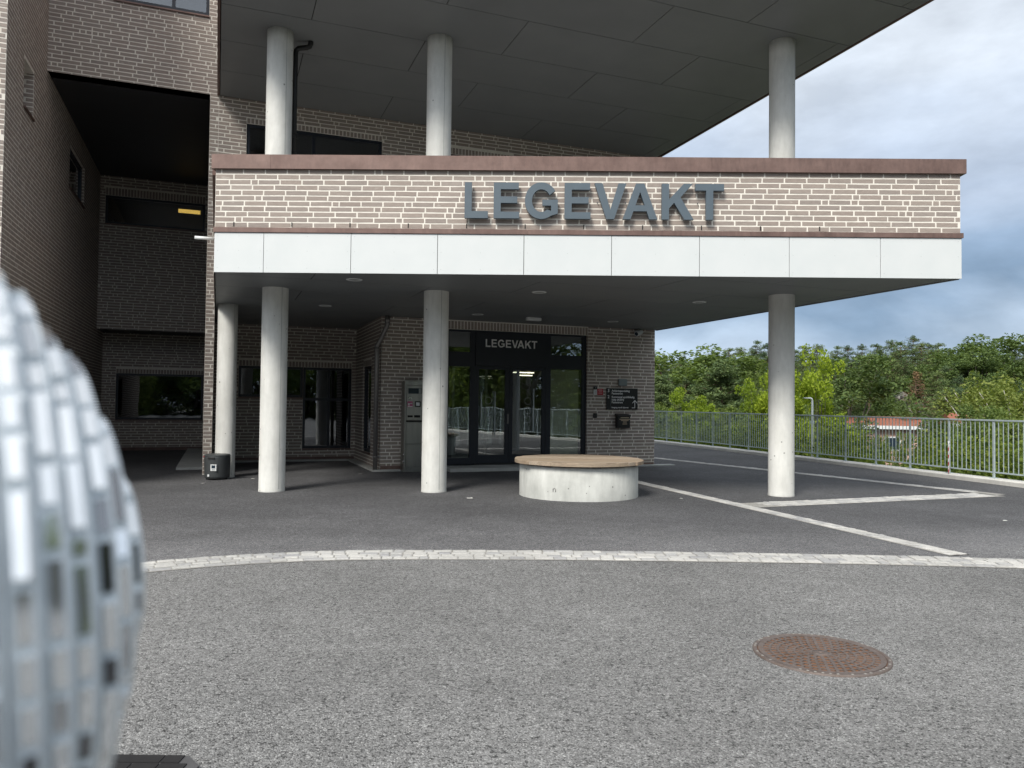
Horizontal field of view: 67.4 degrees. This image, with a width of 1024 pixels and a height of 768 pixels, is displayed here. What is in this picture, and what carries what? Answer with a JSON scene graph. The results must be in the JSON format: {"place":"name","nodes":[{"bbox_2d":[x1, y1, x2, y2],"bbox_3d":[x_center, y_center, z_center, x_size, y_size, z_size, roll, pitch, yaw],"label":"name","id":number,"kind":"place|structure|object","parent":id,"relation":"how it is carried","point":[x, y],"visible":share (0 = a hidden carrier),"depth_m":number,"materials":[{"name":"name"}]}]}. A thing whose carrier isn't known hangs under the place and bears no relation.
{"place":"outdoors","nodes":[
{"label":"outdoors","id":0,"kind":"place"},
{"bbox_2d":[115,560,1023,767],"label":"worn road","id":1,"kind":"structure","parent":0,"point":[475,664],"depth_m":4.16,"materials":[{"name":"grey asphalt"}]},
{"bbox_2d":[0,272,143,767],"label":"mirror ball","id":2,"kind":"object","parent":1,"relation":"on","point":[71,583],"visible":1,"depth_m":0.20,"materials":[{"name":"silver glass"}]},
{"bbox_2d":[112,754,198,767],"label":"drain grate","id":3,"kind":"object","parent":1,"relation":"on","point":[148,761],"visible":0.46,"depth_m":2.99,"materials":[{"name":"grey metal"}]},
{"bbox_2d":[144,550,1023,572],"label":"cobble strip","id":4,"kind":"object","parent":1,"relation":"on","point":[186,563],"visible":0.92,"depth_m":7.11,"materials":[{"name":"stone"}]},
{"bbox_2d":[752,633,892,677],"bbox_3d":[1.782,1.561,4.436,0.752,0.022,0.752,0,-2,14],"label":"manhole cover","id":5,"kind":"object","parent":1,"relation":"on","point":[824,655],"visible":1,"depth_m":4.39,"materials":[{"name":"metal"}]},
{"bbox_2d":[117,443,1023,561],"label":"asphalt forecourt","id":6,"kind":"structure","parent":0,"point":[322,506],"depth_m":10.10,"materials":[{"name":"grey asphalt"}]},
{"bbox_2d":[203,453,230,479],"bbox_3d":[-5.382,1.498,13.916,0.436,0.466,0.336,1,-1,4],"label":"waste bin","id":7,"kind":"object","parent":6,"relation":"on","point":[216,465],"visible":1,"depth_m":13.81,"materials":[{"name":"metal"}]},
{"bbox_2d":[400,381,422,471],"bbox_3d":[-2.063,0.886,16.105,0.505,1.880,0.327,1,-2,-21],"label":"ticket machine","id":8,"kind":"object","parent":6,"relation":"on","point":[411,428],"visible":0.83,"depth_m":15.96,"materials":[{"name":"silver metal"}]},
{"bbox_2d":[0,0,966,496],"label":"medical building","id":9,"kind":"structure","parent":6,"relation":"on","point":[198,260],"depth_m":13.49,"materials":[{"name":"brick"}]},
{"bbox_2d":[23,105,34,121],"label":"window","id":10,"kind":"structure","parent":9,"relation":"in","point":[24,106],"depth_m":12.64,"materials":[{"name":"glass"}]},
{"bbox_2d":[69,149,84,208],"bbox_3d":[-9.741,-4.597,17.112,0.165,0.940,1.900,1,-2,-21],"label":"window","id":11,"kind":"structure","parent":9,"relation":"in","point":[75,177],"depth_m":17.38,"materials":[{"name":"black glass"}]},
{"bbox_2d":[105,195,204,232],"bbox_3d":[-9.690,-4.623,20.923,2.470,0.790,0.145,1,-2,-21],"label":"window","id":12,"kind":"structure","parent":9,"relation":"in","point":[120,210],"depth_m":20.93,"materials":[{"name":"black glass"}]},
{"bbox_2d":[115,373,203,420],"bbox_3d":[-10.060,0.382,21.958,2.280,1.330,0.145,1,-2,-21],"label":"window","id":13,"kind":"structure","parent":9,"relation":"in","point":[139,397],"depth_m":21.97,"materials":[{"name":"black glass"}]},
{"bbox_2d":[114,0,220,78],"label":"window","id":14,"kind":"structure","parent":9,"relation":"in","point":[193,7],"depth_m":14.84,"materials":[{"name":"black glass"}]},
{"bbox_2d":[238,366,302,398],"bbox_3d":[-5.740,-0.039,18.302,1.468,0.760,0.145,1,-2,-21],"label":"window","id":15,"kind":"structure","parent":9,"relation":"in","point":[249,376],"depth_m":18.22,"materials":[{"name":"black glass"}]},
{"bbox_2d":[291,41,312,154],"bbox_3d":[-3.515,-3.926,12.705,0.392,3.530,0.104,1,-1,0],"label":"black downpipe","id":16,"kind":"object","parent":9,"relation":"on","point":[308,46],"visible":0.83,"depth_m":12.70,"materials":[{"name":"black metal"}]},
{"bbox_2d":[246,124,381,154],"bbox_3d":[-4.029,-3.973,15.726,2.700,2.330,0.080,1,-2,-21],"label":"window","id":17,"kind":"structure","parent":9,"relation":"in","point":[307,143],"depth_m":15.77,"materials":[{"name":"black glass"}]},
{"bbox_2d":[302,367,351,449],"bbox_3d":[-4.518,0.602,18.758,1.158,1.990,0.145,1,-2,-21],"label":"window","id":18,"kind":"structure","parent":9,"relation":"in","point":[326,419],"depth_m":18.77,"materials":[{"name":"black glass"}]},
{"bbox_2d":[361,365,371,454],"bbox_3d":[-3.280,0.584,17.533,0.145,1.990,1.000,1,-2,-21],"label":"window","id":19,"kind":"structure","parent":9,"relation":"in","point":[367,387],"depth_m":17.78,"materials":[{"name":"black glass"}]},
{"bbox_2d":[373,315,389,469],"bbox_3d":[-2.717,0.195,15.979,0.329,3.240,0.120,0,-2,9],"label":"downpipe","id":20,"kind":"object","parent":9,"relation":"attached to","point":[376,385],"visible":0.98,"depth_m":15.95,"materials":[{"name":"metal"}]},
{"bbox_2d":[474,366,508,462],"bbox_3d":[-0.450,0.680,17.019,0.791,2.135,0.100,1,-2,-21],"label":"door","id":21,"kind":"structure","parent":9,"relation":"in","point":[503,458],"depth_m":17.00,"materials":[{"name":"black metal"}]},
{"bbox_2d":[486,339,536,348],"bbox_3d":[-0.005,-0.894,17.171,1.232,0.178,0.003,1,-2,-21],"label":"entrance sign","id":22,"kind":"object","parent":9,"relation":"attached to","point":[514,345],"visible":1,"depth_m":17.16,"materials":[{"name":"grey metal"}]},
{"bbox_2d":[508,367,545,462],"bbox_3d":[0.343,0.697,17.322,0.885,2.135,0.104,1,-2,-21],"label":"door","id":23,"kind":"structure","parent":9,"relation":"in","point":[511,457],"depth_m":17.32,"materials":[{"name":"black metal"}]},
{"bbox_2d":[464,182,723,220],"bbox_3d":[1.138,-2.535,10.695,3.590,0.512,0.106,1,-1,1],"label":"building sign","id":24,"kind":"object","parent":9,"relation":"attached to","point":[675,199],"visible":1,"depth_m":10.65,"materials":[{"name":"grey metal"}]},
{"bbox_2d":[606,388,637,409],"bbox_3d":[2.592,0.351,18.073,0.824,0.496,0.032,1,-2,-21],"label":"directory sign","id":25,"kind":"object","parent":9,"relation":"attached to","point":[622,398],"visible":1,"depth_m":18.06,"materials":[{"name":"black metal"}]},
{"bbox_2d":[618,379,626,385],"bbox_3d":[2.606,-0.035,18.077,0.220,0.160,0.056,1,-2,-21],"label":"junction box","id":26,"kind":"object","parent":9,"relation":"attached to","point":[622,382],"visible":1,"depth_m":18.05,"materials":[{"name":"metal"}]},
{"bbox_2d":[615,414,630,427],"bbox_3d":[2.601,0.864,18.001,0.356,0.329,0.157,1,-2,-21],"label":"letterbox","id":27,"kind":"object","parent":9,"relation":"attached to","point":[622,420],"visible":1,"depth_m":17.95,"materials":[{"name":"black metal"}]},
{"bbox_2d":[634,329,642,335],"bbox_3d":[2.964,-1.212,18.155,0.201,0.187,0.230,-1,-2,41],"label":"security camera","id":28,"kind":"object","parent":9,"relation":"attached to","point":[638,332],"visible":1,"depth_m":18.08,"materials":[{"name":"grey plastic"}]},
{"bbox_2d":[515,454,643,501],"bbox_3d":[1.058,1.484,12.236,2.036,0.594,2.050,1,-1,0],"label":"round bench","id":29,"kind":"object","parent":6,"relation":"on","point":[578,478],"visible":0.99,"depth_m":11.44,"materials":[{"name":"concrete"}]},
{"bbox_2d":[638,481,969,555],"bbox_3d":[2.975,1.771,12.179,0.258,0.017,9.767,1,-2,-17],"label":"cobble strip","id":30,"kind":"object","parent":6,"relation":"on","point":[884,537],"visible":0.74,"depth_m":9.34,"materials":[{"name":"stone"}]},
{"bbox_2d":[654,457,1002,494],"bbox_3d":[4.346,1.990,20.021,0.302,0.017,16.250,1,-2,-28],"label":"cobble strip","id":31,"kind":"object","parent":6,"relation":"on","point":[961,490],"visible":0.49,"depth_m":15.27,"materials":[{"name":"stone"}]},
{"bbox_2d":[654,440,1023,487],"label":"kerb","id":32,"kind":"structure","parent":6,"relation":"on","point":[988,480],"depth_m":17.71,"materials":[{"name":"concrete"}]},
{"bbox_2d":[654,411,1023,477],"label":"railing","id":33,"kind":"object","parent":32,"relation":"on","point":[836,416],"visible":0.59,"depth_m":18.74,"materials":[{"name":"metal"}]},
{"bbox_2d":[948,441,949,473],"bbox_3d":[9.005,1.512,15.831,0.036,0.680,0.125,-1,-2,38],"label":"marker post","id":34,"kind":"object","parent":32,"relation":"on","point":[948,457],"visible":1,"depth_m":15.83,"materials":[{"name":"white plastic"}]},
{"bbox_2d":[741,493,1000,506],"bbox_3d":[5.743,1.797,11.989,4.950,0.017,0.480,1,-2,-21],"label":"cobble strip","id":35,"kind":"object","parent":6,"relation":"on","point":[857,500],"visible":1,"depth_m":11.85,"materials":[{"name":"stone"}]},
{"bbox_2d":[655,0,1023,369],"label":"sky","id":36,"kind":"structure","parent":0,"point":[945,80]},
{"bbox_3d":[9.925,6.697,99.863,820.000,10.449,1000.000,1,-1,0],"label":"terrain","id":37,"kind":"structure","parent":0,"visible":0},
{"bbox_2d":[654,402,679,432],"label":"leafy tree","id":38,"kind":"object","parent":37,"relation":"on","point":[658,408],"visible":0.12,"depth_m":35.59,"materials":[{"name":"green plant"}]},
{"bbox_2d":[657,373,686,403],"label":"pine tree","id":39,"kind":"object","parent":37,"relation":"on","point":[668,377],"visible":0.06,"depth_m":71.62,"materials":[{"name":"green plant"}]},
{"bbox_2d":[654,375,703,431],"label":"pine tree","id":40,"kind":"object","parent":37,"relation":"on","point":[661,390],"visible":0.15,"depth_m":43.51,"materials":[{"name":"green plant"}]},
{"bbox_2d":[678,377,694,403],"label":"pine tree","id":41,"kind":"object","parent":37,"relation":"on","point":[686,382],"visible":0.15,"depth_m":73.56,"materials":[{"name":"green plant"}]},
{"bbox_2d":[667,387,718,434],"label":"maple tree","id":42,"kind":"object","parent":37,"relation":"on","point":[702,407],"visible":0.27,"depth_m":35.22,"materials":[{"name":"green plant"}]},
{"bbox_2d":[655,343,767,404],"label":"leafy tree","id":43,"kind":"object","parent":37,"relation":"on","point":[695,371],"visible":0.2,"depth_m":75.69,"materials":[{"name":"green plant"}]},
{"bbox_2d":[679,358,753,427],"bbox_3d":[12.454,3.158,46.063,7.129,9.499,6.555,1,-2,-21],"label":"pine tree","id":44,"kind":"object","parent":37,"relation":"on","point":[727,374],"visible":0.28,"depth_m":45.42,"materials":[{"name":"green plant"}]},
{"bbox_2d":[692,406,740,432],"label":"leafy tree","id":45,"kind":"object","parent":37,"relation":"on","point":[735,410],"visible":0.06,"depth_m":37.33,"materials":[{"name":"green plant"}]},
{"bbox_2d":[720,348,736,361],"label":"pine tree","id":46,"kind":"object","parent":37,"relation":"on","point":[728,351],"visible":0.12,"depth_m":112.23,"materials":[{"name":"green plant"}]},
{"bbox_2d":[728,347,747,360],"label":"pine tree","id":47,"kind":"object","parent":37,"relation":"on","point":[739,351],"visible":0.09,"depth_m":113.19,"materials":[{"name":"green plant"}]},
{"bbox_2d":[731,374,767,448],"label":"maple tree","id":48,"kind":"object","parent":37,"relation":"on","point":[748,399],"visible":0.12,"depth_m":32.23,"materials":[{"name":"green plant"}]},
{"bbox_2d":[738,366,765,398],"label":"leafy tree","id":49,"kind":"object","parent":37,"relation":"on","point":[756,379],"visible":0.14,"depth_m":84.83,"materials":[{"name":"green plant"}]},
{"bbox_2d":[742,381,767,411],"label":"pine tree","id":50,"kind":"object","parent":37,"relation":"on","point":[762,389],"visible":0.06,"depth_m":75.10,"materials":[{"name":"green plant"}]},
{"bbox_2d":[745,340,767,373],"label":"pine tree","id":51,"kind":"object","parent":37,"relation":"on","point":[754,351],"visible":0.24,"depth_m":103.71,"materials":[{"name":"green plant"}]},
{"bbox_2d":[754,368,816,454],"bbox_3d":[11.013,2.745,30.826,2.230,7.422,2.804,1,-2,-11],"label":"maple tree","id":52,"kind":"object","parent":37,"relation":"on","point":[763,402],"visible":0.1,"depth_m":30.93,"materials":[{"name":"green plant"}]},
{"bbox_2d":[763,396,813,425],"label":"leafy tree","id":53,"kind":"object","parent":37,"relation":"on","point":[806,410],"visible":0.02,"depth_m":43.02,"materials":[{"name":"green plant"}]},
{"bbox_2d":[795,364,804,384],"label":"pine tree","id":54,"kind":"object","parent":37,"relation":"on","point":[798,368],"visible":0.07,"depth_m":84.85,"materials":[{"name":"green plant"}]},
{"bbox_2d":[795,349,804,376],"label":"pine tree","id":55,"kind":"object","parent":37,"relation":"on","point":[797,352],"visible":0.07,"depth_m":107.17,"materials":[{"name":"green plant"}]},
{"bbox_2d":[796,346,813,366],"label":"pine tree","id":56,"kind":"object","parent":37,"relation":"on","point":[808,350],"visible":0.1,"depth_m":112.27,"materials":[{"name":"green plant"}]},
{"bbox_2d":[795,358,815,381],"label":"pine tree","id":57,"kind":"object","parent":37,"relation":"on","point":[802,366],"visible":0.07,"depth_m":92.84,"materials":[{"name":"green plant"}]},
{"bbox_2d":[805,397,813,456],"bbox_3d":[9.634,1.962,24.960,0.334,3.059,0.110,1,-1,0],"label":"street lamp","id":58,"kind":"object","parent":37,"relation":"on","point":[812,440],"visible":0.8,"depth_m":24.95,"materials":[{"name":"metal"}]},
{"bbox_2d":[805,344,831,369],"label":"pine tree","id":59,"kind":"object","parent":37,"relation":"on","point":[819,347],"visible":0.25,"depth_m":102.59,"materials":[{"name":"green plant"}]},
{"bbox_2d":[795,343,858,459],"bbox_3d":[11.720,2.290,28.665,2.512,7.730,2.684,1,-1,0],"label":"maple tree","id":60,"kind":"object","parent":37,"relation":"on","point":[806,388],"visible":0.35,"depth_m":28.64,"materials":[{"name":"green plant"}]},
{"bbox_2d":[829,345,843,358],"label":"pine tree","id":61,"kind":"object","parent":37,"relation":"on","point":[835,354],"visible":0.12,"depth_m":112.98,"materials":[{"name":"green plant"}]},
{"bbox_2d":[654,411,1023,480],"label":"shrubbery","id":62,"kind":"object","parent":37,"relation":"on","point":[939,460],"visible":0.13,"depth_m":23.35,"materials":[{"name":"green plant"}]},
{"bbox_2d":[835,345,855,362],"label":"pine tree","id":63,"kind":"object","parent":37,"relation":"on","point":[847,348],"visible":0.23,"depth_m":111.21,"materials":[{"name":"green plant"}]},
{"bbox_2d":[838,401,860,415],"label":"pine tree","id":64,"kind":"object","parent":37,"relation":"on","point":[856,408],"visible":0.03,"depth_m":60.24,"materials":[{"name":"green plant"}]},
{"bbox_2d":[830,413,881,463],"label":"leafy tree","id":65,"kind":"object","parent":37,"relation":"on","point":[864,429],"visible":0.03,"depth_m":41.24,"materials":[{"name":"green plant"}]},
{"bbox_2d":[850,344,868,364],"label":"pine tree","id":66,"kind":"object","parent":37,"relation":"on","point":[861,347],"visible":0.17,"depth_m":106.23,"materials":[{"name":"green plant"}]},
{"bbox_2d":[847,354,875,373],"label":"pine tree","id":67,"kind":"object","parent":37,"relation":"on","point":[857,357],"visible":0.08,"depth_m":97.93,"materials":[{"name":"green plant"}]},
{"bbox_2d":[800,352,926,420],"bbox_3d":[26.548,4.297,60.549,8.440,13.415,11.428,1,-1,0],"label":"leafy tree","id":68,"kind":"object","parent":37,"relation":"on","point":[845,383],"visible":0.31,"depth_m":57.94,"materials":[{"name":"green plant"}]},
{"bbox_2d":[854,373,889,415],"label":"pine tree","id":69,"kind":"object","parent":37,"relation":"on","point":[871,381],"visible":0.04,"depth_m":66.12,"materials":[{"name":"green plant"}]},
{"bbox_2d":[868,343,893,377],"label":"pine tree","id":70,"kind":"object","parent":37,"relation":"on","point":[877,348],"visible":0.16,"depth_m":106.04,"materials":[{"name":"green plant"}]},
{"bbox_2d":[874,434,899,465],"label":"leafy tree","id":71,"kind":"object","parent":37,"relation":"on","point":[887,450],"visible":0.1,"depth_m":50.60,"materials":[{"name":"green plant"}]},
{"bbox_2d":[867,374,906,412],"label":"pine tree","id":72,"kind":"object","parent":37,"relation":"on","point":[887,389],"visible":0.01,"depth_m":75.89,"materials":[{"name":"green plant"}]},
{"bbox_2d":[847,416,927,466],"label":"house","id":73,"kind":"structure","parent":37,"relation":"on","point":[896,427],"depth_m":54.32,"materials":[{"name":"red tile"}]},
{"bbox_2d":[884,437,900,450],"bbox_3d":[26.887,4.217,54.249,1.100,1.000,0.045,0,-2,18],"label":"window","id":74,"kind":"structure","parent":73,"relation":"in","point":[894,438],"depth_m":54.21,"materials":[{"name":"white glass"}]},
{"bbox_2d":[865,392,923,444],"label":"leafy tree","id":75,"kind":"object","parent":37,"relation":"on","point":[913,400],"visible":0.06,"depth_m":64.58,"materials":[{"name":"green plant"}]},
{"bbox_2d":[881,340,911,369],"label":"pine tree","id":76,"kind":"object","parent":37,"relation":"on","point":[892,345],"visible":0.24,"depth_m":113.90,"materials":[{"name":"green plant"}]},
{"bbox_2d":[880,358,916,395],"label":"pine tree","id":77,"kind":"object","parent":37,"relation":"on","point":[895,372],"visible":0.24,"depth_m":92.46,"materials":[{"name":"green plant"}]},
{"bbox_2d":[890,341,911,373],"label":"pine tree","id":78,"kind":"object","parent":37,"relation":"on","point":[902,352],"visible":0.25,"depth_m":105.13,"materials":[{"name":"green plant"}]},
{"bbox_2d":[887,358,923,397],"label":"pine tree","id":79,"kind":"object","parent":37,"relation":"on","point":[904,363],"visible":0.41,"depth_m":95.41,"materials":[{"name":"green plant"}]},
{"bbox_2d":[891,431,920,466],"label":"leafy tree","id":80,"kind":"object","parent":37,"relation":"on","point":[901,448],"visible":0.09,"depth_m":49.94,"materials":[{"name":"green plant"}]},
{"bbox_2d":[884,391,932,454],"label":"rock face","id":81,"kind":"object","parent":37,"relation":"on","point":[900,397],"visible":0.06,"depth_m":82.50},
{"bbox_2d":[896,348,928,384],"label":"pine tree","id":82,"kind":"object","parent":37,"relation":"on","point":[913,356],"visible":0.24,"depth_m":102.28,"materials":[{"name":"green plant"}]},
{"bbox_2d":[903,370,931,415],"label":"pine tree","id":83,"kind":"object","parent":37,"relation":"on","point":[915,374],"visible":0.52,"depth_m":81.80,"materials":[{"name":"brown plant"}]},
{"bbox_2d":[899,334,935,364],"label":"pine tree","id":84,"kind":"object","parent":37,"relation":"on","point":[909,346],"visible":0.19,"depth_m":113.16,"materials":[{"name":"green plant"}]},
{"bbox_2d":[907,360,930,390],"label":"pine tree","id":85,"kind":"object","parent":37,"relation":"on","point":[919,362],"visible":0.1,"depth_m":97.64,"materials":[{"name":"green plant"}]},
{"bbox_2d":[899,364,941,403],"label":"leafy tree","id":86,"kind":"object","parent":37,"relation":"on","point":[912,369],"visible":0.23,"depth_m":92.48,"materials":[{"name":"green plant"}]},
{"bbox_2d":[909,343,931,379],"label":"pine tree","id":87,"kind":"object","parent":37,"relation":"on","point":[920,347],"visible":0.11,"depth_m":106.11,"materials":[{"name":"green plant"}]},
{"bbox_2d":[918,349,943,387],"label":"pine tree","id":88,"kind":"object","parent":37,"relation":"on","point":[930,352],"visible":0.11,"depth_m":99.20,"materials":[{"name":"green plant"}]},
{"bbox_2d":[919,371,950,415],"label":"pine tree","id":89,"kind":"object","parent":37,"relation":"on","point":[931,379],"visible":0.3,"depth_m":82.67,"materials":[{"name":"green plant"}]},
{"bbox_2d":[900,416,972,466],"bbox_3d":[25.175,6.045,43.521,3.902,8.536,5.283,2,-2,-35],"label":"leafy tree","id":90,"kind":"object","parent":37,"relation":"on","point":[929,428],"visible":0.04,"depth_m":43.96,"materials":[{"name":"green plant"}]},
{"bbox_2d":[928,342,946,358],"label":"pine tree","id":91,"kind":"object","parent":37,"relation":"on","point":[935,346],"visible":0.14,"depth_m":111.89,"materials":[{"name":"green plant"}]},
{"bbox_2d":[919,378,961,445],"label":"tree","id":92,"kind":"object","parent":37,"relation":"on","point":[942,382],"visible":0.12,"depth_m":72.15,"materials":[{"name":"green plant"}]},
{"bbox_2d":[921,365,962,409],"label":"pine tree","id":93,"kind":"object","parent":37,"relation":"on","point":[944,368],"visible":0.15,"depth_m":84.60,"materials":[{"name":"green plant"}]},
{"bbox_2d":[919,387,965,458],"bbox_3d":[36.530,5.266,65.173,4.540,10.084,4.477,1,-2,-11],"label":"tree","id":94,"kind":"object","parent":37,"relation":"on","point":[943,400],"visible":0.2,"depth_m":64.90,"materials":[{"name":"green plant"}]},
{"bbox_2d":[927,385,967,439],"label":"pine tree","id":95,"kind":"object","parent":37,"relation":"on","point":[958,390],"visible":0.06,"depth_m":64.77,"materials":[{"name":"green plant"}]},
{"bbox_2d":[937,413,966,429],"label":"house","id":96,"kind":"structure","parent":37,"relation":"on","point":[952,417],"depth_m":61.61,"materials":[{"name":"orange tile"}]},
{"bbox_2d":[947,375,966,407],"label":"pine tree","id":97,"kind":"object","parent":37,"relation":"on","point":[959,378],"visible":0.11,"depth_m":77.29,"materials":[{"name":"green plant"}]},
{"bbox_2d":[920,423,1000,462],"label":"leafy tree","id":98,"kind":"object","parent":37,"relation":"on","point":[955,434],"visible":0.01,"depth_m":40.19,"materials":[{"name":"green plant"}]},
{"bbox_2d":[952,361,972,387],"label":"pine tree","id":99,"kind":"object","parent":37,"relation":"on","point":[966,373],"visible":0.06,"depth_m":85.87,"materials":[{"name":"green plant"}]},
{"bbox_2d":[913,333,1023,392],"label":"leafy tree","id":100,"kind":"object","parent":37,"relation":"on","point":[973,349],"visible":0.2,"depth_m":87.88,"materials":[{"name":"green plant"}]},
{"bbox_2d":[933,371,1021,435],"bbox_3d":[34.791,5.058,56.190,9.104,12.207,7.980,2,-2,-32],"label":"birch tree","id":101,"kind":"object","parent":37,"relation":"on","point":[955,399],"visible":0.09,"depth_m":56.75,"materials":[{"name":"green plant"}]},
{"bbox_2d":[939,345,1023,388],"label":"leafy tree","id":102,"kind":"object","parent":37,"relation":"on","point":[991,354],"visible":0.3,"depth_m":83.24,"materials":[{"name":"green plant"}]},
{"bbox_2d":[955,371,1010,414],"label":"leafy tree","id":103,"kind":"object","parent":37,"relation":"on","point":[976,375],"visible":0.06,"depth_m":71.12,"materials":[{"name":"green plant"}]},
{"bbox_2d":[950,403,1017,465],"bbox_3d":[23.422,5.399,37.787,3.902,8.962,5.283,-1,-2,42],"label":"leafy tree","id":104,"kind":"object","parent":37,"relation":"on","point":[963,412],"visible":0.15,"depth_m":38.15,"materials":[{"name":"green plant"}]},
{"bbox_2d":[964,368,1023,425],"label":"birch tree","id":105,"kind":"object","parent":37,"relation":"on","point":[999,399],"visible":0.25,"depth_m":51.89,"materials":[{"name":"green plant"}]},
{"bbox_2d":[973,405,1023,462],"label":"leafy tree","id":106,"kind":"object","parent":37,"relation":"on","point":[1006,428],"visible":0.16,"depth_m":35.56,"materials":[{"name":"green plant"}]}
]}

